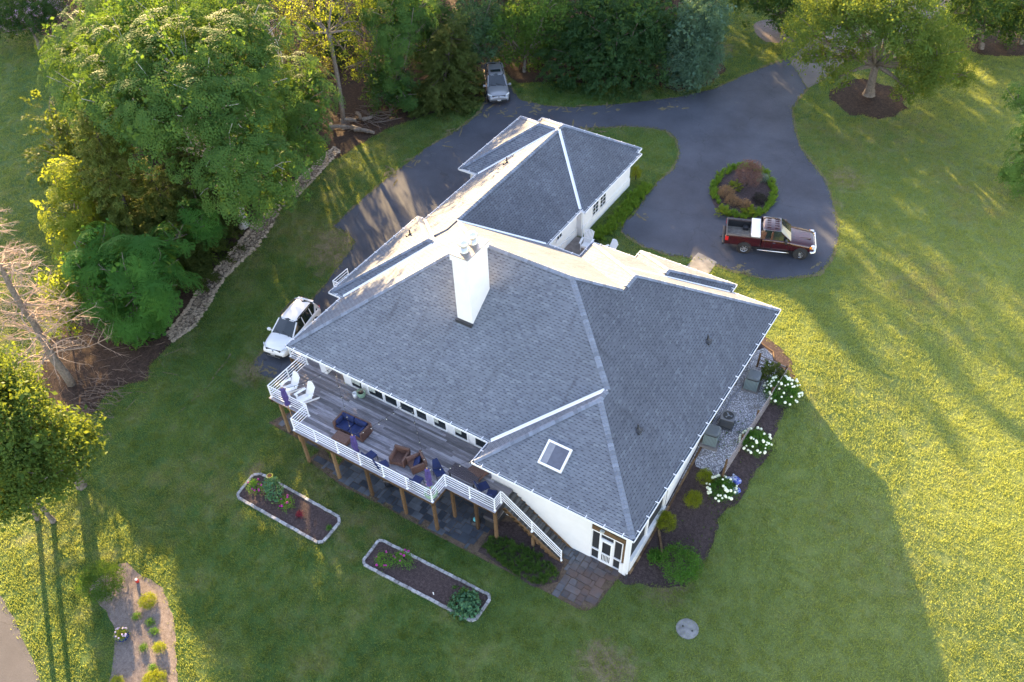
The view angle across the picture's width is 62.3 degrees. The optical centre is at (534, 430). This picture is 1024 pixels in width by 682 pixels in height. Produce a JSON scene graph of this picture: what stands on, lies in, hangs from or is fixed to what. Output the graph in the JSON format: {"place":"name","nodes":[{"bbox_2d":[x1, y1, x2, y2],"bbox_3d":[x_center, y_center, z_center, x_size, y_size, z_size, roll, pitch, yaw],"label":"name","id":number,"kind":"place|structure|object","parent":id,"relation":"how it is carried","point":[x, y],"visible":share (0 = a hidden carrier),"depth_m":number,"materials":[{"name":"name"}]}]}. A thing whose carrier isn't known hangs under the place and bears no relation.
{"place":"outdoors","nodes":[
{"label":"outdoors","id":0,"kind":"place"},
{"bbox_2d":[0,596,39,681],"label":"gravel path","id":1,"kind":"structure","parent":0,"point":[16,663],"depth_m":41.45,"materials":[{"name":"beige gravel"}]},
{"bbox_2d":[269,411,320,448],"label":"patio","id":2,"kind":"structure","parent":0,"point":[276,421],"depth_m":50.47,"materials":[{"name":"stone"}]},
{"bbox_2d":[11,0,726,430],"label":"forest floor","id":3,"kind":"structure","parent":0,"point":[109,364],"depth_m":66.71,"materials":[{"name":"brown soil"}]},
{"bbox_2d":[34,267,91,339],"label":"broadleaf tree","id":4,"kind":"object","parent":3,"relation":"on","point":[59,280],"visible":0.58,"depth_m":52.83,"materials":[{"name":"green plant"}]},
{"bbox_2d":[0,207,131,388],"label":"dead tree","id":5,"kind":"object","parent":3,"relation":"on","point":[30,316],"visible":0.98,"depth_m":48.67,"materials":[{"name":"wood"}]},
{"bbox_2d":[30,154,103,266],"bbox_3d":[-30.470,-13.241,56.697,3.949,8.757,7.843,-15,51,-12],"label":"broadleaf tree","id":6,"kind":"object","parent":3,"relation":"on","point":[68,222],"visible":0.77,"depth_m":54.76,"materials":[{"name":"green plant"}]},
{"bbox_2d":[19,89,132,191],"bbox_3d":[-34.304,-21.181,62.984,7.940,8.657,8.918,25,54,20],"label":"undergrowth tree","id":7,"kind":"object","parent":3,"relation":"on","point":[63,139],"visible":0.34,"depth_m":61.75,"materials":[{"name":"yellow plant"}]},
{"bbox_2d":[44,218,134,324],"bbox_3d":[-28.140,-9.729,54.741,4.537,6.867,5.746,0,49,1],"label":"sumac shrub","id":8,"kind":"object","parent":3,"relation":"on","point":[74,264],"visible":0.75,"depth_m":53.12,"materials":[{"name":"green plant"}]},
{"bbox_2d":[54,168,133,241],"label":"cedar tree","id":9,"kind":"object","parent":3,"relation":"on","point":[69,207],"visible":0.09,"depth_m":57.43,"materials":[{"name":"green plant"}]},
{"bbox_2d":[56,363,146,438],"bbox_3d":[-26.703,-1.668,51.706,6.258,0.505,6.610,25,54,20],"label":"brush pile","id":10,"kind":"object","parent":3,"relation":"on","point":[83,402],"visible":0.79,"depth_m":51.79,"materials":[{"name":"wood"}]},
{"bbox_2d":[53,339,181,415],"bbox_3d":[-26.738,-3.437,53.178,8.643,0.411,7.234,7,50,6],"label":"brush pile","id":11,"kind":"object","parent":3,"relation":"on","point":[108,374],"visible":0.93,"depth_m":52.94,"materials":[{"name":"wood"}]},
{"bbox_2d":[99,301,166,349],"bbox_3d":[-25.973,-6.904,54.891,4.231,3.106,3.638,-6,50,-5],"label":"sumac shrub","id":12,"kind":"object","parent":3,"relation":"on","point":[135,344],"visible":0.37,"depth_m":54.56,"materials":[{"name":"green plant"}]},
{"bbox_2d":[70,99,196,274],"bbox_3d":[-27.774,-15.871,56.510,8.817,12.224,7.634,25,54,20],"label":"cedar tree","id":13,"kind":"object","parent":3,"relation":"on","point":[117,179],"visible":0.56,"depth_m":54.83,"materials":[{"name":"green plant"}]},
{"bbox_2d":[74,233,203,346],"bbox_3d":[-25.506,-9.101,54.111,6.612,6.845,7.877,25,54,20],"label":"sumac shrub","id":14,"kind":"object","parent":3,"relation":"on","point":[138,282],"visible":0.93,"depth_m":52.95,"materials":[{"name":"green plant"}]},
{"bbox_2d":[34,0,312,231],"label":"broadleaf tree","id":15,"kind":"object","parent":3,"relation":"on","point":[214,137],"visible":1,"depth_m":51.70,"materials":[{"name":"green plant"}]},
{"bbox_2d":[129,164,230,280],"bbox_3d":[-25.473,-14.657,58.589,6.728,7.096,7.090,-32,56,-24],"label":"cedar tree","id":16,"kind":"object","parent":3,"relation":"on","point":[155,196],"visible":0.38,"depth_m":56.85,"materials":[{"name":"green plant"}]},
{"bbox_2d":[144,221,221,298],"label":"cedar tree","id":17,"kind":"object","parent":3,"relation":"on","point":[194,262],"visible":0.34,"depth_m":58.36,"materials":[{"name":"green plant"}]},
{"bbox_2d":[148,198,227,258],"bbox_3d":[-23.602,-12.717,57.645,4.576,5.363,5.140,25,54,20],"label":"sumac shrub","id":18,"kind":"object","parent":3,"relation":"on","point":[205,228],"visible":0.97,"depth_m":56.41,"materials":[{"name":"green plant"}]},
{"bbox_2d":[157,122,240,215],"bbox_3d":[-24.427,-18.723,60.951,6.410,7.243,6.995,25,54,20],"label":"cedar tree","id":19,"kind":"object","parent":3,"relation":"on","point":[179,157],"visible":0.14,"depth_m":59.98,"materials":[{"name":"green plant"}]},
{"bbox_2d":[166,175,247,274],"bbox_3d":[-23.584,-15.018,59.306,6.302,5.952,6.665,25,54,20],"label":"cedar tree","id":20,"kind":"object","parent":3,"relation":"on","point":[192,195],"visible":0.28,"depth_m":59.44,"materials":[{"name":"green plant"}]},
{"bbox_2d":[166,146,340,342],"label":"river rocks","id":21,"kind":"object","parent":3,"relation":"on","point":[180,333],"visible":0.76,"depth_m":59.76,"materials":[{"name":"grey stone"}]},
{"bbox_2d":[245,0,339,116],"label":"woodland tree","id":22,"kind":"object","parent":3,"relation":"on","point":[313,40],"visible":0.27,"depth_m":64.00,"materials":[{"name":"green plant"}]},
{"bbox_2d":[246,51,345,176],"bbox_3d":[-16.312,-21.234,59.697,6.736,10.214,8.024,0,49,1],"label":"broadleaf tree","id":23,"kind":"object","parent":3,"relation":"on","point":[305,106],"visible":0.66,"depth_m":57.21,"materials":[{"name":"green plant"}]},
{"bbox_2d":[270,0,377,124],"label":"woodland tree","id":24,"kind":"object","parent":3,"relation":"on","point":[329,36],"visible":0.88,"depth_m":64.18,"materials":[{"name":"yellow plant"}]},
{"bbox_2d":[299,0,365,72],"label":"undergrowth tree","id":25,"kind":"object","parent":3,"relation":"on","point":[314,26],"visible":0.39,"depth_m":73.31,"materials":[{"name":"green plant"}]},
{"bbox_2d":[328,111,374,133],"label":"log pile","id":26,"kind":"object","parent":3,"relation":"on","point":[354,127],"visible":0.94,"depth_m":67.47,"materials":[{"name":"brown wood"}]},
{"bbox_2d":[329,100,398,131],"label":"brush pile","id":27,"kind":"object","parent":3,"relation":"on","point":[367,114],"visible":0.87,"depth_m":68.65,"materials":[{"name":"wood"}]},
{"bbox_2d":[340,0,417,105],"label":"woodland tree","id":28,"kind":"object","parent":3,"relation":"on","point":[355,63],"visible":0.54,"depth_m":66.91,"materials":[{"name":"green plant"}]},
{"bbox_2d":[353,50,420,118],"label":"undergrowth tree","id":29,"kind":"object","parent":3,"relation":"on","point":[374,84],"visible":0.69,"depth_m":67.49,"materials":[{"name":"green plant"}]},
{"bbox_2d":[352,0,444,111],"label":"broadleaf tree","id":30,"kind":"object","parent":3,"relation":"on","point":[401,26],"visible":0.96,"depth_m":64.69,"materials":[{"name":"green plant"}]},
{"bbox_2d":[398,0,463,67],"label":"undergrowth tree","id":31,"kind":"object","parent":3,"relation":"on","point":[446,11],"visible":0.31,"depth_m":71.12,"materials":[{"name":"green plant"}]},
{"bbox_2d":[397,13,485,122],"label":"cedar tree","id":32,"kind":"object","parent":3,"relation":"on","point":[453,72],"visible":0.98,"depth_m":68.44,"materials":[{"name":"green plant"}]},
{"bbox_2d":[483,0,574,72],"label":"woodland tree","id":33,"kind":"object","parent":3,"relation":"on","point":[533,21],"visible":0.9,"depth_m":69.66,"materials":[{"name":"green plant"}]},
{"bbox_2d":[530,0,625,93],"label":"yew tree","id":34,"kind":"object","parent":3,"relation":"on","point":[570,45],"visible":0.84,"depth_m":69.85,"materials":[{"name":"green plant"}]},
{"bbox_2d":[566,0,676,103],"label":"yew tree","id":35,"kind":"object","parent":3,"relation":"on","point":[637,18],"visible":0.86,"depth_m":68.93,"materials":[{"name":"green plant"}]},
{"bbox_2d":[603,0,693,90],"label":"yew tree","id":36,"kind":"object","parent":3,"relation":"on","point":[659,43],"visible":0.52,"depth_m":69.41,"materials":[{"name":"green plant"}]},
{"bbox_2d":[650,0,736,98],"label":"spruce tree","id":37,"kind":"object","parent":3,"relation":"on","point":[699,45],"visible":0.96,"depth_m":68.67,"materials":[{"name":"green plant"}]},
{"bbox_2d":[311,448,620,610],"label":"patio","id":38,"kind":"structure","parent":0,"point":[475,547],"depth_m":45.08,"materials":[{"name":"stone"}]},
{"bbox_2d":[279,412,619,604],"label":"flagstones","id":39,"kind":"object","parent":38,"relation":"on","point":[464,528],"visible":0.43,"depth_m":45.83,"materials":[{"name":"stone"}]},
{"bbox_2d":[483,505,505,529],"bbox_3d":[-2.038,4.569,45.350,0.758,1.118,1.400,25,54,20],"label":"grill","id":40,"kind":"object","parent":38,"relation":"on","point":[488,517],"visible":0.62,"depth_m":44.89,"materials":[{"name":"black metal"}]},
{"bbox_2d":[478,521,563,586],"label":"stair bed mulch","id":41,"kind":"object","parent":38,"relation":"on","point":[516,532],"visible":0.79,"depth_m":44.57,"materials":[{"name":"brown soil"}]},
{"bbox_2d":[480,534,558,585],"bbox_3d":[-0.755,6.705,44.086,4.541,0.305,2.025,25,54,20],"label":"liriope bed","id":42,"kind":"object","parent":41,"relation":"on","point":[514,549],"visible":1,"depth_m":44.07,"materials":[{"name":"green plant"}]},
{"bbox_2d":[0,0,1023,681],"bbox_3d":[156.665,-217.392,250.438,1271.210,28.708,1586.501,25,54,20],"label":"lawn","id":43,"kind":"structure","parent":0,"point":[718,564],"depth_m":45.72,"materials":[{"name":"green plant"}]},
{"bbox_2d":[0,0,69,49],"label":"crape myrtle","id":44,"kind":"object","parent":43,"relation":"on","point":[32,9],"visible":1,"depth_m":77.23,"materials":[{"name":"green plant"}]},
{"bbox_2d":[0,341,90,532],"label":"oak tree","id":45,"kind":"object","parent":43,"relation":"on","point":[25,479],"visible":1,"depth_m":39.35,"materials":[{"name":"green plant"}]},
{"bbox_2d":[36,404,108,505],"bbox_3d":[-23.956,1.774,44.258,4.313,7.773,5.182,3,49,3],"label":"oak tree","id":46,"kind":"object","parent":43,"relation":"on","point":[93,438],"visible":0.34,"depth_m":43.13,"materials":[{"name":"green plant"}]},
{"bbox_2d":[89,562,177,681],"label":"pale mulch bed","id":47,"kind":"object","parent":43,"relation":"on","point":[131,663],"visible":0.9,"depth_m":42.23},
{"bbox_2d":[73,559,126,603],"bbox_3d":[-22.123,7.713,43.119,2.479,1.774,2.709,25,54,20],"label":"round shrub","id":48,"kind":"object","parent":47,"relation":"on","point":[93,574],"visible":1,"depth_m":42.83,"materials":[{"name":"green plant"}]},
{"bbox_2d":[137,591,158,609],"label":"golden grass","id":49,"kind":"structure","parent":47,"relation":"on","point":[141,601],"depth_m":42.80,"materials":[{"name":"yellow plant"}]},
{"bbox_2d":[142,666,167,681],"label":"golden grass","id":50,"kind":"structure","parent":47,"relation":"on","point":[154,673],"depth_m":40.29,"materials":[{"name":"yellow plant"}]},
{"bbox_2d":[236,472,340,543],"bbox_3d":[-13.589,4.221,46.587,6.501,0.192,2.061,25,54,20],"label":"stone bed border","id":51,"kind":"object","parent":43,"relation":"on","point":[298,531],"visible":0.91,"depth_m":46.35,"materials":[{"name":"grey stone"}]},
{"bbox_2d":[239,475,337,539],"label":"bed mulch","id":52,"kind":"object","parent":51,"relation":"in","point":[315,520],"visible":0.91,"depth_m":46.37,"materials":[{"name":"brown soil"}]},
{"bbox_2d":[261,473,284,503],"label":"sunflower","id":53,"kind":"object","parent":52,"relation":"on","point":[271,481],"visible":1,"depth_m":46.27,"materials":[{"name":"green plant"}]},
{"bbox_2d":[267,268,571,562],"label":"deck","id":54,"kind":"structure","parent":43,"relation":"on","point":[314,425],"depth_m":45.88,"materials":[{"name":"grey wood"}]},
{"bbox_2d":[279,371,303,397],"bbox_3d":[-13.820,-2.655,48.147,1.139,1.158,0.874,-36,58,-26],"label":"adirondack chair","id":55,"kind":"object","parent":54,"relation":"on","point":[295,379],"visible":0.95,"depth_m":48.15,"materials":[{"name":"white plastic"}]},
{"bbox_2d":[294,381,319,407],"bbox_3d":[-12.833,-2.067,47.634,1.139,1.158,0.874,-36,58,-26],"label":"adirondack chair","id":56,"kind":"object","parent":54,"relation":"on","point":[308,395],"visible":0.92,"depth_m":47.64,"materials":[{"name":"white plastic"}]},
{"bbox_2d":[331,430,350,446],"bbox_3d":[-10.436,0.469,45.930,0.950,0.360,0.620,22,53,18],"label":"wicker table","id":57,"kind":"object","parent":54,"relation":"on","point":[341,437],"visible":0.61,"depth_m":45.76,"materials":[{"name":"wicker"}]},
{"bbox_2d":[332,410,372,441],"bbox_3d":[-9.936,-0.250,46.205,1.960,0.770,0.940,23,53,19],"label":"wicker loveseat","id":58,"kind":"object","parent":54,"relation":"on","point":[340,421],"visible":0.99,"depth_m":46.09,"materials":[{"name":"blue fabric"}]},
{"bbox_2d":[388,444,410,467],"bbox_3d":[-7.138,1.375,44.883,0.880,0.720,0.870,15,51,13],"label":"wicker armchair","id":59,"kind":"object","parent":54,"relation":"on","point":[399,454],"visible":0.88,"depth_m":44.81,"materials":[{"name":"wicker"}]},
{"bbox_2d":[406,450,427,474],"bbox_3d":[-6.197,1.693,44.601,0.870,0.720,0.880,-21,52,-17],"label":"wicker armchair","id":60,"kind":"object","parent":54,"relation":"on","point":[420,467],"visible":0.88,"depth_m":44.50,"materials":[{"name":"wicker"}]},
{"bbox_2d":[447,463,481,487],"bbox_3d":[-3.636,2.389,44.196,1.700,0.390,0.710,25,54,20],"label":"table","id":61,"kind":"object","parent":54,"relation":"on","point":[470,477],"visible":0.89,"depth_m":44.05,"materials":[{"name":"black plastic"}]},
{"bbox_2d":[362,539,490,621],"bbox_3d":[-5.620,7.681,43.534,7.168,0.188,1.833,23,53,19],"label":"stone bed border","id":62,"kind":"object","parent":43,"relation":"on","point":[417,592],"visible":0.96,"depth_m":43.44,"materials":[{"name":"grey stone"}]},
{"bbox_2d":[365,542,487,617],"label":"bed mulch","id":63,"kind":"object","parent":62,"relation":"in","point":[423,578],"visible":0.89,"depth_m":43.62,"materials":[{"name":"brown soil"}]},
{"bbox_2d":[390,549,415,569],"bbox_3d":[-6.755,6.780,44.068,1.525,1.015,1.245,25,54,20],"label":"dahlia","id":64,"kind":"object","parent":63,"relation":"on","point":[400,558],"visible":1,"depth_m":43.95,"materials":[{"name":"green plant"}]},
{"bbox_2d":[446,586,482,620],"bbox_3d":[-3.469,8.741,42.486,1.958,1.398,1.960,8,50,7],"label":"squash plant","id":65,"kind":"object","parent":63,"relation":"on","point":[467,608],"visible":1,"depth_m":42.09,"materials":[{"name":"green plant"}]},
{"bbox_2d":[449,0,520,67],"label":"holly tree","id":66,"kind":"object","parent":43,"relation":"on","point":[476,30],"visible":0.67,"depth_m":69.31,"materials":[{"name":"green plant"}]},
{"bbox_2d":[285,116,780,578],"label":"house","id":67,"kind":"structure","parent":43,"relation":"on","point":[577,400],"depth_m":44.41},
{"bbox_2d":[253,58,839,385],"bbox_3d":[2.613,-17.734,63.558,40.573,2.500,38.220,1,49,1],"label":"dry grass edge","id":68,"kind":"object","parent":43,"relation":"on","point":[660,252],"visible":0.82,"depth_m":61.63,"materials":[{"name":"green plant"}]},
{"bbox_2d":[252,60,839,586],"bbox_3d":[4.225,-15.437,61.496,34.120,2.660,53.948,17,52,14],"label":"shaggy grass edge","id":69,"kind":"object","parent":68,"relation":"on","point":[646,248],"visible":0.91,"depth_m":61.60,"materials":[{"name":"green plant"}]},
{"bbox_2d":[564,236,588,254],"bbox_3d":[2.945,-11.564,56.782,2.400,0.370,3.600,25,54,20],"label":"paved step","id":70,"kind":"object","parent":43,"relation":"on","point":[573,245],"visible":0.2,"depth_m":57.29,"materials":[{"name":"concrete"}]},
{"bbox_2d":[591,180,654,240],"bbox_3d":[6.264,-15.646,59.855,1.977,0.408,8.050,25,54,20],"label":"liriope border","id":71,"kind":"object","parent":43,"relation":"on","point":[639,193],"visible":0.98,"depth_m":59.81,"materials":[{"name":"green plant"}]},
{"bbox_2d":[676,618,698,638],"bbox_3d":[7.515,9.758,41.578,1.120,0.111,1.120,25,54,20],"label":"concrete cover","id":72,"kind":"object","parent":43,"relation":"on","point":[691,629],"visible":1,"depth_m":41.53,"materials":[{"name":"grey concrete"}]},
{"bbox_2d":[618,337,794,587],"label":"side mulch","id":73,"kind":"object","parent":43,"relation":"on","point":[694,522],"visible":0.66,"depth_m":45.00,"materials":[{"name":"brown soil"}]},
{"bbox_2d":[628,447,701,573],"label":"wall","id":74,"kind":"structure","parent":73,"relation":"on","point":[667,509],"depth_m":45.34,"materials":[{"name":"paint"}]},
{"bbox_2d":[656,510,678,533],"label":"golden shrub","id":75,"kind":"object","parent":73,"relation":"on","point":[665,515],"visible":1,"depth_m":44.48,"materials":[{"name":"green plant"}]},
{"bbox_2d":[657,541,704,587],"bbox_3d":[7.446,6.761,43.132,2.596,1.459,2.541,25,54,20],"label":"leafy shrub","id":76,"kind":"object","parent":73,"relation":"on","point":[696,567],"visible":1,"depth_m":42.85,"materials":[{"name":"green plant"}]},
{"bbox_2d":[682,489,703,509],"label":"golden shrub","id":77,"kind":"object","parent":73,"relation":"on","point":[692,499],"visible":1,"depth_m":44.74,"materials":[{"name":"green plant"}]},
{"bbox_2d":[695,467,714,485],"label":"golden shrub","id":78,"kind":"object","parent":73,"relation":"on","point":[706,472],"visible":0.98,"depth_m":45.17,"materials":[{"name":"green plant"}]},
{"bbox_2d":[664,348,774,510],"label":"gravel","id":79,"kind":"structure","parent":73,"relation":"on","point":[748,405],"depth_m":47.26,"materials":[{"name":"grey gravel"}]},
{"bbox_2d":[699,423,720,451],"bbox_3d":[9.678,0.388,46.283,1.000,1.400,1.000,18,52,15],"label":"generator","id":80,"kind":"object","parent":79,"relation":"on","point":[710,438],"visible":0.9,"depth_m":45.91,"materials":[{"name":"metal"}]},
{"bbox_2d":[717,409,736,431],"bbox_3d":[10.664,-0.496,46.845,0.840,1.030,0.840,18,52,15],"label":"air conditioner","id":81,"kind":"object","parent":79,"relation":"on","point":[727,421],"visible":0.99,"depth_m":46.52,"materials":[{"name":"grey metal"}]},
{"bbox_2d":[741,369,761,394],"bbox_3d":[12.470,-2.748,48.462,1.000,1.400,1.000,18,52,15],"label":"generator","id":82,"kind":"object","parent":79,"relation":"on","point":[752,383],"visible":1,"depth_m":48.08,"materials":[{"name":"metal"}]},
{"bbox_2d":[760,358,787,383],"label":"evergreen shrub","id":83,"kind":"object","parent":79,"relation":"on","point":[766,368],"visible":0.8,"depth_m":48.34,"materials":[{"name":"green plant"}]},
{"bbox_2d":[706,474,739,503],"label":"hydrangea","id":84,"kind":"object","parent":73,"relation":"on","point":[725,485],"visible":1,"depth_m":44.59,"materials":[{"name":"green plant"}]},
{"bbox_2d":[720,353,788,483],"bbox_3d":[11.657,-0.679,47.230,1.805,2.249,8.400,25,54,20],"label":"rail fence","id":85,"kind":"object","parent":73,"relation":"on","point":[755,421],"visible":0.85,"depth_m":46.49,"materials":[{"name":"brown wood"}]},
{"bbox_2d":[737,426,772,458],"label":"hydrangea","id":86,"kind":"object","parent":73,"relation":"on","point":[752,435],"visible":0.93,"depth_m":45.47,"materials":[{"name":"green plant"}]},
{"bbox_2d":[762,375,802,407],"bbox_3d":[14.058,-2.297,47.846,2.293,1.315,2.411,25,54,20],"label":"hydrangea","id":87,"kind":"object","parent":73,"relation":"on","point":[791,386],"visible":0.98,"depth_m":47.56,"materials":[{"name":"green plant"}]},
{"bbox_2d":[754,19,794,42],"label":"tree mulch","id":88,"kind":"object","parent":43,"relation":"on","point":[762,32],"visible":0.74,"depth_m":77.93,"materials":[{"name":"soil"}]},
{"bbox_2d":[726,0,815,40],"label":"shade tree","id":89,"kind":"object","parent":88,"relation":"on","point":[766,5],"visible":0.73,"depth_m":74.30,"materials":[{"name":"green plant"}]},
{"bbox_2d":[829,78,908,118],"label":"maple mulch","id":90,"kind":"object","parent":43,"relation":"on","point":[851,100],"visible":0.84,"depth_m":69.74,"materials":[{"name":"brown soil"}]},
{"bbox_2d":[778,0,981,111],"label":"maple tree","id":91,"kind":"object","parent":90,"relation":"on","point":[891,24],"visible":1,"depth_m":64.49,"materials":[{"name":"green plant"}]},
{"bbox_2d":[959,26,1023,55],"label":"mulch","id":92,"kind":"object","parent":43,"relation":"on","point":[994,48],"visible":0.46,"depth_m":75.67,"materials":[{"name":"brown soil"}]},
{"bbox_2d":[929,0,1023,49],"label":"shade tree","id":93,"kind":"object","parent":92,"relation":"on","point":[977,12],"visible":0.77,"depth_m":71.69,"materials":[{"name":"green plant"}]},
{"bbox_2d":[978,0,1023,50],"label":"shade tree","id":94,"kind":"object","parent":92,"relation":"on","point":[1018,28],"visible":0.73,"depth_m":72.53,"materials":[{"name":"green plant"}]},
{"bbox_2d":[995,81,1023,198],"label":"shade tree","id":95,"kind":"object","parent":43,"relation":"on","point":[1012,174],"visible":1,"depth_m":59.44,"materials":[{"name":"green plant"}]},
{"bbox_2d":[247,59,837,381],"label":"driveway","id":96,"kind":"structure","parent":0,"point":[747,117],"depth_m":62.99,"materials":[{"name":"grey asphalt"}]},
{"bbox_2d":[263,296,320,358],"bbox_3d":[-15.726,-6.679,54.726,2.340,1.834,4.700,16,52,14],"label":"parked car","id":97,"kind":"object","parent":96,"relation":"on","point":[297,316],"visible":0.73,"depth_m":54.14,"materials":[{"name":"white paint"}]},
{"bbox_2d":[483,61,510,102],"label":"parked car","id":98,"kind":"object","parent":96,"relation":"on","point":[495,85],"visible":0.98,"depth_m":69.95,"materials":[{"name":"grey paint"}]},
{"bbox_2d":[383,98,687,185],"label":"dried grass clippings","id":99,"kind":"object","parent":96,"relation":"on","point":[484,115],"visible":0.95,"depth_m":68.84,"materials":[{"name":"plant"}]},
{"bbox_2d":[710,165,776,218],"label":"island mulch","id":100,"kind":"object","parent":96,"relation":"on","point":[749,191],"visible":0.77,"depth_m":61.45,"materials":[{"name":"brown soil"}]},
{"bbox_2d":[709,162,778,218],"bbox_3d":[15.166,-17.505,61.316,5.499,0.421,7.343,25,54,20],"label":"liriope ring","id":101,"kind":"object","parent":100,"relation":"on","point":[772,197],"visible":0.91,"depth_m":61.08,"materials":[{"name":"green plant"}]},
{"bbox_2d":[734,159,764,187],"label":"purple shrub","id":102,"kind":"object","parent":100,"relation":"on","point":[753,167],"visible":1,"depth_m":60.80,"materials":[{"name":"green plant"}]},
{"bbox_2d":[720,216,816,259],"bbox_3d":[15.658,-13.035,56.497,6.355,2.010,2.520,8,50,7],"label":"pickup truck","id":103,"kind":"object","parent":96,"relation":"on","point":[780,234],"visible":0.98,"depth_m":55.94,"materials":[{"name":"red paint"}]},
{"bbox_2d":[750,218,760,237],"bbox_3d":[14.745,-13.301,56.451,0.600,0.660,1.940,8,50,7],"label":"tool box","id":104,"kind":"object","parent":103,"relation":"on","point":[755,230],"visible":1,"depth_m":56.15,"materials":[{"name":"white paint"}]},
{"bbox_2d":[687,252,716,273],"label":"front walk","id":105,"kind":"structure","parent":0,"point":[704,265],"depth_m":56.08,"materials":[{"name":"concrete"}]},
{"bbox_2d":[790,0,950,86],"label":"pale road","id":106,"kind":"structure","parent":0,"point":[810,77],"depth_m":73.83,"materials":[{"name":"grey asphalt"}]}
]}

